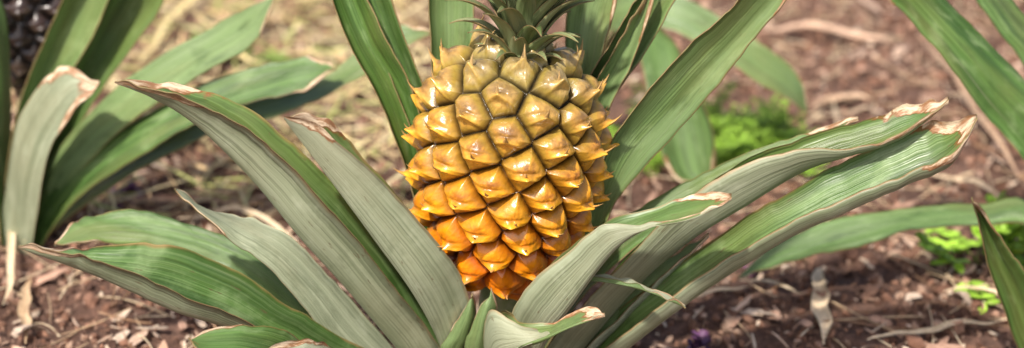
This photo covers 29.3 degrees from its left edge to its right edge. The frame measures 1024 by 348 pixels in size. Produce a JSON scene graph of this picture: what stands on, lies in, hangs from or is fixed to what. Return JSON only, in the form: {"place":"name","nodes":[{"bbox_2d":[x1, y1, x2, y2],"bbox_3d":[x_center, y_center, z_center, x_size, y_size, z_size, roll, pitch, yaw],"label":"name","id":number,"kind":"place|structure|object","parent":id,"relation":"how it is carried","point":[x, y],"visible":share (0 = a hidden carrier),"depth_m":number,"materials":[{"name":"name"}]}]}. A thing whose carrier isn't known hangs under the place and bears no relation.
{"place":"outdoors","nodes":[
{"label":"outdoors","id":0,"kind":"place"},
{"bbox_2d":[0,0,1023,347],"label":"ground","id":1,"kind":"structure","parent":0,"point":[638,194],"depth_m":1.48,"materials":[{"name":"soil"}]},
{"bbox_2d":[108,181,144,206],"bbox_3d":[-0.299,0.020,1.522,0.028,0.018,0.046,-7,26,-14],"label":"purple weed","id":2,"kind":"object","parent":1,"relation":"on","point":[129,187],"visible":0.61,"depth_m":1.53,"materials":[{"name":"purple plant"}]},
{"bbox_2d":[0,0,429,254],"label":"pineapple plant","id":3,"kind":"object","parent":1,"relation":"on","point":[63,158],"visible":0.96,"depth_m":1.41,"materials":[{"name":"green plant"}]},
{"bbox_2d":[11,0,431,241],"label":"dry straw","id":4,"kind":"object","parent":1,"relation":"on","point":[339,54],"visible":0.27,"depth_m":1.72,"materials":[{"name":"beige plant"}]},
{"bbox_2d":[190,28,296,65],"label":"dry grass","id":5,"kind":"structure","parent":1,"relation":"on","point":[263,56],"depth_m":1.77,"materials":[{"name":"beige plant"}]},
{"bbox_2d":[18,0,977,347],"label":"pineapple plant","id":6,"kind":"object","parent":1,"relation":"on","point":[506,142],"visible":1,"depth_m":1.17,"materials":[{"name":"green plant"}]},
{"bbox_2d":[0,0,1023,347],"bbox_3d":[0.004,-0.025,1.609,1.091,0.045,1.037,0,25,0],"label":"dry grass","id":7,"kind":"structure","parent":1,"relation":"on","point":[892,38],"depth_m":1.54,"materials":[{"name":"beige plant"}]},
{"bbox_2d":[0,0,1023,347],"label":"leaf litter","id":8,"kind":"object","parent":1,"relation":"on","point":[898,52],"visible":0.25,"depth_m":1.42,"materials":[{"name":"brown plant"}]},
{"bbox_2d":[603,0,808,182],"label":"pineapple plant","id":9,"kind":"object","parent":1,"relation":"on","point":[688,152],"visible":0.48,"depth_m":1.51,"materials":[{"name":"green plant"}]},
{"bbox_2d":[607,80,828,183],"bbox_3d":[0.147,-0.036,1.585,0.228,0.074,0.172,0,25,0],"label":"fern weed","id":10,"kind":"object","parent":1,"relation":"on","point":[730,144],"visible":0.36,"depth_m":1.58,"materials":[{"name":"green plant"}]},
{"bbox_2d":[742,260,768,278],"bbox_3d":[0.182,0.065,1.427,0.024,0.016,0.035,16,29,31],"label":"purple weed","id":11,"kind":"object","parent":1,"relation":"on","point":[754,273],"visible":0.07,"depth_m":1.42,"materials":[{"name":"plant"}]},
{"bbox_2d":[738,0,1023,347],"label":"pineapple plant","id":12,"kind":"object","parent":1,"relation":"on","point":[989,76],"visible":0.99,"depth_m":1.31,"materials":[{"name":"green plant"}]},
{"bbox_2d":[914,190,1023,313],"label":"broadleaf weed","id":13,"kind":"object","parent":1,"relation":"on","point":[1009,233],"visible":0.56,"depth_m":1.42,"materials":[{"name":"green plant"}]},
{"bbox_2d":[3,0,1023,343],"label":"dry leaf blades","id":14,"kind":"object","parent":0,"point":[819,304],"visible":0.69,"depth_m":1.48,"materials":[{"name":"beige plant"}]},
{"bbox_2d":[687,329,710,347],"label":"purple weed","id":15,"kind":"object","parent":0,"point":[701,338],"visible":1,"depth_m":1.33,"materials":[{"name":"purple plant"}]}
]}

